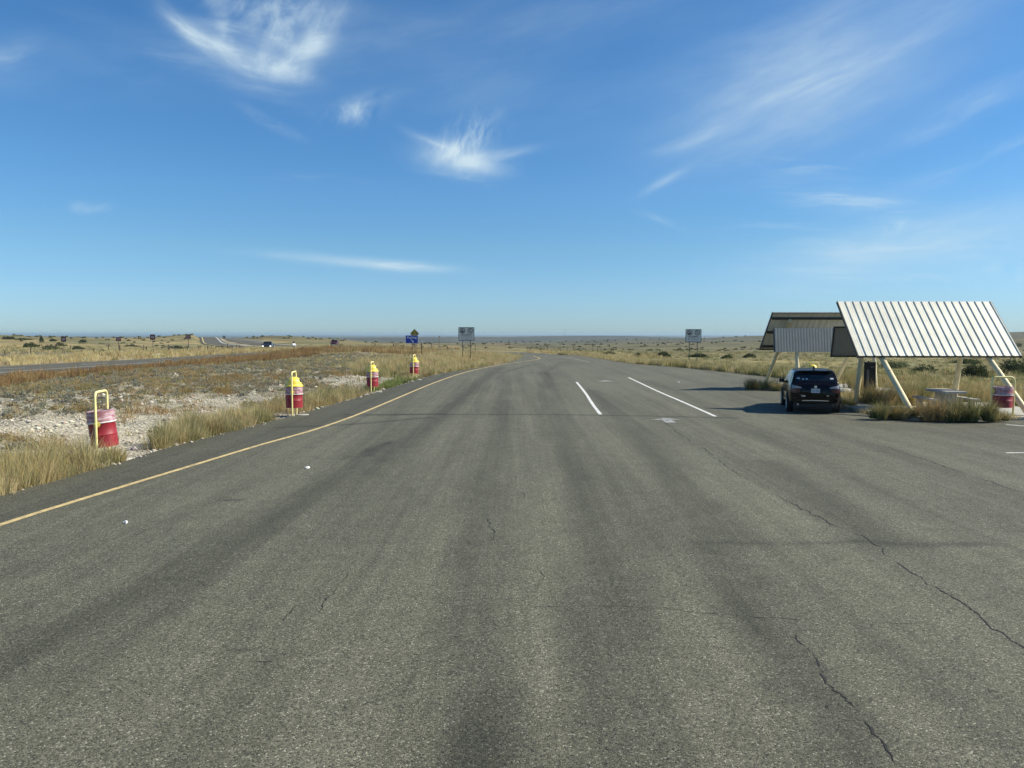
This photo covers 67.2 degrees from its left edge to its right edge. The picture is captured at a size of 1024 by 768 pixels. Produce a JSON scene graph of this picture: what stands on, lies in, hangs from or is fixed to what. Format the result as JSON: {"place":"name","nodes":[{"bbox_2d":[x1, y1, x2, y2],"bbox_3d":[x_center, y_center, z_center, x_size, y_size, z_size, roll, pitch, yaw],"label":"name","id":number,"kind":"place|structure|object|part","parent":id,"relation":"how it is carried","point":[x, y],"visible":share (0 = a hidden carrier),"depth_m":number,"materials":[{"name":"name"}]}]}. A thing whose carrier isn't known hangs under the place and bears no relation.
{"place":"outdoors","nodes":[
{"label":"outdoors","id":0,"kind":"place"},
{"bbox_2d":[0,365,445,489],"bbox_3d":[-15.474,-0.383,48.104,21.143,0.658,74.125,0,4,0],"label":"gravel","id":1,"kind":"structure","parent":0,"point":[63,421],"depth_m":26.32,"materials":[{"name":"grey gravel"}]},
{"bbox_2d":[0,344,472,365],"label":"golden field grass","id":2,"kind":"structure","parent":0,"point":[139,353],"depth_m":103.71,"materials":[{"name":"yellow plant"}]},
{"bbox_2d":[435,348,556,355],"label":"exit road","id":3,"kind":"structure","parent":0,"point":[531,354],"depth_m":123.23,"materials":[{"name":"grey asphalt"}]},
{"bbox_2d":[0,332,1023,489],"bbox_3d":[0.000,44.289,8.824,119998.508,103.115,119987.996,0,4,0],"label":"ground","id":4,"kind":"structure","parent":0,"point":[729,343],"depth_m":298.42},
{"bbox_2d":[14,337,33,339],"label":"bush","id":5,"kind":"object","parent":4,"relation":"on","point":[23,339],"visible":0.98,"depth_m":328.66,"materials":[{"name":"green plant"}]},
{"bbox_2d":[23,342,39,347],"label":"bush","id":6,"kind":"object","parent":4,"relation":"on","point":[30,344],"visible":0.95,"depth_m":171.58,"materials":[{"name":"green plant"}]},
{"bbox_2d":[42,344,61,349],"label":"bush","id":7,"kind":"object","parent":4,"relation":"on","point":[49,347],"visible":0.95,"depth_m":153.97,"materials":[{"name":"green plant"}]},
{"bbox_2d":[55,342,67,346],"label":"bush","id":8,"kind":"object","parent":4,"relation":"on","point":[61,344],"visible":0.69,"depth_m":203.06,"materials":[{"name":"green plant"}]},
{"bbox_2d":[61,336,65,352],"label":"no entry sign","id":9,"kind":"object","parent":4,"relation":"on","point":[63,338],"visible":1,"depth_m":123.84,"materials":[{"name":"red metal"}]},
{"bbox_2d":[72,346,85,349],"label":"bush","id":10,"kind":"object","parent":4,"relation":"on","point":[76,347],"visible":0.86,"depth_m":153.89,"materials":[{"name":"green plant"}]},
{"bbox_2d":[86,389,118,454],"bbox_3d":[-9.784,1.043,18.371,0.671,1.801,0.667,2,4,32],"label":"trash can","id":11,"kind":"object","parent":4,"relation":"on","point":[102,423],"visible":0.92,"depth_m":18.14,"materials":[{"name":"red metal"}]},
{"bbox_2d":[96,443,129,462],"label":"grass clump","id":12,"kind":"object","parent":4,"relation":"on","point":[123,457],"visible":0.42,"depth_m":17.68,"materials":[{"name":"beige plant"}]},
{"bbox_2d":[2,343,242,355],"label":"wire fence","id":13,"kind":"object","parent":4,"relation":"on","point":[30,351],"visible":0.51,"depth_m":95.96,"materials":[{"name":"grey metal"}]},
{"bbox_2d":[41,344,240,351],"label":"wire fence","id":14,"kind":"object","parent":4,"relation":"on","point":[143,346],"visible":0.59,"depth_m":137.78,"materials":[{"name":"grey metal"}]},
{"bbox_2d":[2,337,285,354],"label":"highway","id":15,"kind":"structure","parent":4,"relation":"on","point":[212,341],"depth_m":340.93,"materials":[{"name":"grey asphalt"}]},
{"bbox_2d":[261,341,273,347],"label":"pickup truck","id":16,"kind":"object","parent":15,"relation":"on","point":[266,344],"visible":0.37,"depth_m":167.85,"materials":[{"name":"paint"}]},
{"bbox_2d":[150,334,154,339],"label":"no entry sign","id":17,"kind":"object","parent":4,"relation":"on","point":[152,336],"visible":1,"depth_m":131.10,"materials":[{"name":"metal"}]},
{"bbox_2d":[0,338,349,374],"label":"highway","id":18,"kind":"structure","parent":4,"relation":"on","point":[83,365],"depth_m":77.46,"materials":[{"name":"grey asphalt"}]},
{"bbox_2d":[330,340,338,344],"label":"red truck","id":19,"kind":"object","parent":18,"relation":"on","point":[333,342],"visible":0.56,"depth_m":216.73,"materials":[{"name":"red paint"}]},
{"bbox_2d":[167,346,183,349],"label":"bush","id":20,"kind":"object","parent":4,"relation":"on","point":[175,347],"visible":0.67,"depth_m":178.45,"materials":[{"name":"green plant"}]},
{"bbox_2d":[185,335,190,347],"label":"wrong way sign","id":21,"kind":"object","parent":4,"relation":"on","point":[188,337],"visible":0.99,"depth_m":135.08,"materials":[{"name":"metal"}]},
{"bbox_2d":[0,352,417,457],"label":"grey brush","id":22,"kind":"object","parent":4,"relation":"on","point":[12,393],"visible":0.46,"depth_m":39.40,"materials":[{"name":"grey plant"}]},
{"bbox_2d":[0,349,449,460],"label":"weeds","id":23,"kind":"object","parent":4,"relation":"on","point":[166,391],"visible":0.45,"depth_m":37.62,"materials":[{"name":"beige plant"}]},
{"bbox_2d":[0,343,458,385],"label":"russet grass","id":24,"kind":"structure","parent":4,"relation":"on","point":[32,376],"depth_m":74.95,"materials":[{"name":"brown plant"}]},
{"bbox_2d":[0,359,474,495],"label":"roadside grass","id":25,"kind":"structure","parent":4,"relation":"on","point":[44,466],"depth_m":20.73,"materials":[{"name":"beige plant"}]},
{"bbox_2d":[285,371,302,415],"bbox_3d":[-7.851,0.411,27.754,0.648,1.761,0.651,3,5,41],"label":"trash can","id":26,"kind":"object","parent":4,"relation":"on","point":[293,391],"visible":1,"depth_m":27.50,"materials":[{"name":"red metal"}]},
{"bbox_2d":[366,361,378,392],"bbox_3d":[-7.174,-0.300,39.565,0.651,1.731,0.648,-4,5,-43],"label":"trash can","id":27,"kind":"object","parent":4,"relation":"on","point":[372,371],"visible":0.99,"depth_m":39.31,"materials":[{"name":"metal"}]},
{"bbox_2d":[406,335,417,354],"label":"parking sign","id":28,"kind":"object","parent":4,"relation":"on","point":[411,338],"visible":1,"depth_m":84.28,"materials":[{"name":"blue metal"}]},
{"bbox_2d":[410,355,418,375],"bbox_3d":[-6.667,-1.145,52.611,0.650,1.731,0.650,-4,5,-43],"label":"trash can","id":29,"kind":"object","parent":4,"relation":"on","point":[414,364],"visible":1,"depth_m":52.36,"materials":[{"name":"red metal"}]},
{"bbox_2d":[410,329,418,334],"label":"diamond sign","id":30,"kind":"object","parent":4,"relation":"on","point":[414,332],"visible":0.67,"depth_m":117.73,"materials":[{"name":"yellow metal"}]},
{"bbox_2d":[375,342,475,350],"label":"wire fence","id":31,"kind":"object","parent":4,"relation":"on","point":[431,345],"visible":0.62,"depth_m":129.81,"materials":[{"name":"grey metal"}]},
{"bbox_2d":[341,348,523,372],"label":"golden grass","id":32,"kind":"structure","parent":4,"relation":"on","point":[481,358],"depth_m":71.56,"materials":[{"name":"beige plant"}]},
{"bbox_2d":[458,327,473,358],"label":"notice sign","id":33,"kind":"object","parent":4,"relation":"on","point":[465,333],"visible":1,"depth_m":78.33,"materials":[{"name":"white metal"}]},
{"bbox_2d":[0,355,1023,767],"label":"parking lot","id":34,"kind":"structure","parent":4,"relation":"on","point":[532,563],"depth_m":8.79,"materials":[{"name":"grey asphalt"}]},
{"bbox_2d":[0,356,539,525],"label":"road marking","id":35,"kind":"object","parent":34,"relation":"on","point":[44,510],"visible":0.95,"depth_m":16.49,"materials":[{"name":"yellow paint"}]},
{"bbox_2d":[576,382,601,413],"bbox_3d":[3.565,0.485,37.207,0.173,0.001,18.875,0,4,2],"label":"road marking","id":36,"kind":"object","parent":34,"relation":"on","point":[591,402],"visible":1,"depth_m":33.59,"materials":[{"name":"white paint"}]},
{"bbox_2d":[653,418,679,422],"bbox_3d":[5.239,1.225,25.818,1.085,0.001,1.108,-3,5,-41],"label":"road marking","id":37,"kind":"object","parent":34,"relation":"on","point":[667,420],"visible":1,"depth_m":26.13,"materials":[{"name":"white paint"}]},
{"bbox_2d":[628,377,714,415],"bbox_3d":[7.440,0.350,39.283,0.202,0.001,24.377,0,4,1],"label":"road marking","id":38,"kind":"object","parent":34,"relation":"on","point":[674,398],"visible":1,"depth_m":34.10,"materials":[{"name":"white paint"}]},
{"bbox_2d":[740,372,770,389],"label":"grass clump","id":39,"kind":"object","parent":34,"relation":"on","point":[751,384],"visible":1,"depth_m":39.82,"materials":[{"name":"green plant"}]},
{"bbox_2d":[759,379,781,389],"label":"grass clump","id":40,"kind":"object","parent":34,"relation":"on","point":[767,384],"visible":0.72,"depth_m":39.91,"materials":[{"name":"green plant"}]},
{"bbox_2d":[770,379,782,390],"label":"grass clump","id":41,"kind":"object","parent":34,"relation":"on","point":[777,387],"visible":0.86,"depth_m":39.22,"materials":[{"name":"plant"}]},
{"bbox_2d":[779,366,840,412],"bbox_3d":[11.607,0.111,30.077,2.158,1.738,4.523,1,4,15],"label":"parked suv","id":42,"kind":"object","parent":34,"relation":"on","point":[814,387],"visible":1,"depth_m":28.08,"materials":[{"name":"paint"}]},
{"bbox_3d":[11.104,-0.279,28.233,1.351,0.365,0.296,1,4,15],"label":"rear window","id":43,"kind":"part","parent":42,"relation":"part of","materials":[{"name":"black glass"}]},
{"bbox_2d":[805,362,818,367],"bbox_3d":[17.614,-0.449,45.178,0.648,1.701,0.651,-3,5,-40],"label":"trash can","id":44,"kind":"object","parent":34,"relation":"on","point":[811,366],"visible":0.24,"depth_m":45.09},
{"bbox_2d":[864,397,909,419],"bbox_3d":[12.653,0.739,26.012,1.773,0.874,1.458,0,4,0],"label":"grass clump","id":45,"kind":"object","parent":34,"relation":"on","point":[879,412],"visible":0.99,"depth_m":25.92,"materials":[{"name":"green plant"}]},
{"bbox_2d":[909,388,964,420],"bbox_3d":[14.094,0.582,25.442,1.999,1.262,2.019,0,4,0],"label":"grass clump","id":46,"kind":"object","parent":34,"relation":"on","point":[929,412],"visible":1,"depth_m":25.47,"materials":[{"name":"plant"}]},
{"bbox_2d":[940,388,990,421],"bbox_3d":[14.883,0.571,25.226,2.260,1.311,2.275,3,5,35],"label":"grass clump","id":47,"kind":"object","parent":34,"relation":"on","point":[957,413],"visible":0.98,"depth_m":25.22,"materials":[{"name":"green plant"}]},
{"bbox_2d":[956,396,1010,421],"bbox_3d":[15.487,0.697,25.310,2.034,1.049,1.646,0,4,0],"label":"grass clump","id":48,"kind":"object","parent":34,"relation":"on","point":[985,416],"visible":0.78,"depth_m":25.18,"materials":[{"name":"green plant"}]},
{"bbox_2d":[989,407,1010,421],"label":"grass clump","id":49,"kind":"object","parent":34,"relation":"on","point":[1003,417],"visible":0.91,"depth_m":25.33,"materials":[{"name":"beige plant"}]},
{"bbox_2d":[990,376,1015,415],"bbox_3d":[16.779,0.489,26.331,0.643,1.511,0.644,-3,5,-41],"label":"trash can","id":50,"kind":"object","parent":34,"relation":"on","point":[1005,395],"visible":0.9,"depth_m":26.15,"materials":[{"name":"red metal"}]},
{"bbox_2d":[13,334,1023,350],"bbox_3d":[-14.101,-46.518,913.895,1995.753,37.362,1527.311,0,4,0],"label":"scrub","id":51,"kind":"object","parent":4,"relation":"on","point":[724,349],"visible":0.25,"depth_m":405.82,"materials":[{"name":"green plant"}]},
{"bbox_2d":[532,346,597,351],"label":"wire fence","id":52,"kind":"object","parent":4,"relation":"on","point":[566,348],"visible":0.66,"depth_m":143.77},
{"bbox_2d":[657,351,669,356],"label":"bush","id":53,"kind":"object","parent":4,"relation":"on","point":[663,354],"visible":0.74,"depth_m":108.84,"materials":[{"name":"green plant"}]},
{"bbox_2d":[685,329,700,353],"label":"notice sign","id":54,"kind":"object","parent":4,"relation":"on","point":[692,335],"visible":1,"depth_m":73.79,"materials":[{"name":"white metal"}]},
{"bbox_2d":[688,352,708,357],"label":"bush","id":55,"kind":"object","parent":4,"relation":"on","point":[699,355],"visible":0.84,"depth_m":106.24,"materials":[{"name":"green plant"}]},
{"bbox_2d":[720,354,733,358],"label":"bush","id":56,"kind":"object","parent":4,"relation":"on","point":[726,356],"visible":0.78,"depth_m":101.56,"materials":[{"name":"green plant"}]},
{"bbox_2d":[742,353,755,357],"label":"bush","id":57,"kind":"object","parent":4,"relation":"on","point":[749,355],"visible":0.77,"depth_m":106.34,"materials":[{"name":"green plant"}]},
{"bbox_2d":[538,349,1023,405],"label":"field grass","id":58,"kind":"structure","parent":4,"relation":"on","point":[942,371],"depth_m":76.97,"materials":[{"name":"beige plant"}]},
{"bbox_2d":[863,361,875,395],"bbox_3d":[15.332,-0.093,33.072,0.500,1.800,0.400,2,4,24],"label":"utility cabinet","id":59,"kind":"object","parent":4,"relation":"on","point":[870,369],"visible":0.73,"depth_m":32.88,"materials":[{"name":"black metal"}]},
{"bbox_2d":[877,360,910,367],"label":"bush","id":60,"kind":"object","parent":4,"relation":"on","point":[893,364],"visible":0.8,"depth_m":71.63,"materials":[{"name":"green plant"}]},
{"bbox_2d":[902,375,939,401],"bbox_3d":[17.182,0.141,32.472,2.055,1.230,2.278,2,4,27],"label":"grass clump","id":61,"kind":"object","parent":4,"relation":"on","point":[924,392],"visible":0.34,"depth_m":32.40,"materials":[{"name":"plant"}]},
{"bbox_2d":[909,363,937,372],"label":"bush","id":62,"kind":"object","parent":4,"relation":"on","point":[920,368],"visible":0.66,"depth_m":58.72,"materials":[{"name":"green plant"}]},
{"bbox_2d":[941,379,985,401],"bbox_3d":[18.625,0.253,32.325,2.175,1.026,2.281,-3,5,-40],"label":"grass clump","id":63,"kind":"object","parent":4,"relation":"on","point":[964,395],"visible":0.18,"depth_m":32.13,"materials":[{"name":"plant"}]},
{"bbox_2d":[949,358,982,363],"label":"bush","id":64,"kind":"object","parent":4,"relation":"on","point":[966,361],"visible":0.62,"depth_m":82.34,"materials":[{"name":"green plant"}]},
{"bbox_2d":[951,381,990,401],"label":"grass clump","id":65,"kind":"object","parent":4,"relation":"on","point":[982,396],"visible":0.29,"depth_m":32.28,"materials":[{"name":"beige plant"}]},
{"bbox_2d":[961,358,990,377],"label":"bush","id":66,"kind":"object","parent":4,"relation":"on","point":[981,370],"visible":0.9,"depth_m":53.01,"materials":[{"name":"green plant"}]},
{"bbox_2d":[998,357,1023,373],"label":"bush","id":67,"kind":"object","parent":4,"relation":"on","point":[1013,365],"visible":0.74,"depth_m":55.69,"materials":[{"name":"green plant"}]},
{"bbox_2d":[0,0,1023,334],"label":"sky","id":68,"kind":"structure","parent":0,"point":[168,167],"materials":[{"name":"blue"}]},
{"bbox_2d":[520,349,863,381],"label":"fringe grass","id":69,"kind":"structure","parent":0,"point":[779,371],"depth_m":66.77,"materials":[{"name":"beige plant"}]},
{"bbox_2d":[839,384,885,392],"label":"pavement","id":70,"kind":"structure","parent":0,"point":[851,388],"depth_m":40.24,"materials":[{"name":"concrete"}]},
{"bbox_2d":[759,312,877,386],"bbox_3d":[16.425,-1.755,41.452,6.030,4.142,4.750,0,4,0],"label":"picnic shelter","id":71,"kind":"object","parent":70,"relation":"on","point":[796,332],"visible":0.52,"depth_m":39.67,"materials":[{"name":"metal"}]},
{"bbox_2d":[838,371,863,387],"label":"grass clump","id":72,"kind":"object","parent":70,"relation":"on","point":[850,382],"visible":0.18,"depth_m":39.99,"materials":[{"name":"beige plant"}]},
{"bbox_2d":[846,376,863,389],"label":"grass clump","id":73,"kind":"object","parent":70,"relation":"on","point":[853,384],"visible":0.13,"depth_m":38.09,"materials":[{"name":"beige plant"}]},
{"bbox_2d":[842,402,1023,419],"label":"pavement","id":74,"kind":"structure","parent":0,"point":[1018,411],"depth_m":28.90,"materials":[{"name":"concrete"}]},
{"bbox_2d":[841,392,856,404],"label":"grass clump","id":75,"kind":"object","parent":74,"relation":"on","point":[844,401],"visible":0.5,"depth_m":30.35,"materials":[{"name":"green plant"}]},
{"bbox_2d":[849,376,889,403],"bbox_3d":[14.564,0.138,30.971,2.164,1.432,2.103,-2,4,-27],"label":"grass clump","id":76,"kind":"object","parent":74,"relation":"on","point":[863,398],"visible":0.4,"depth_m":30.88,"materials":[{"name":"plant"}]},
{"bbox_2d":[866,377,928,405],"bbox_3d":[14.948,0.254,30.203,2.339,1.298,2.452,-2,4,-32],"label":"grass clump","id":77,"kind":"object","parent":74,"relation":"on","point":[892,394],"visible":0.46,"depth_m":30.04,"materials":[{"name":"plant"}]},
{"bbox_2d":[893,399,924,418],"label":"grass clump","id":78,"kind":"object","parent":74,"relation":"on","point":[906,413],"visible":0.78,"depth_m":25.96,"materials":[{"name":"plant"}]},
{"bbox_2d":[830,301,1023,415],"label":"picnic shelter","id":79,"kind":"object","parent":74,"relation":"on","point":[883,330],"visible":0.98,"depth_m":29.12,"materials":[{"name":"metal"}]},
{"bbox_2d":[841,403,1021,418],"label":"weeds","id":80,"kind":"object","parent":74,"relation":"on","point":[1012,416],"visible":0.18,"depth_m":27.44,"materials":[{"name":"plant"}]},
{"bbox_2d":[912,388,980,407],"bbox_3d":[16.150,0.575,28.698,1.740,0.712,1.550,0,4,3],"label":"picnic table","id":81,"kind":"object","parent":74,"relation":"on","point":[940,391],"visible":0.45,"depth_m":28.58,"materials":[{"name":"concrete"}]}
]}

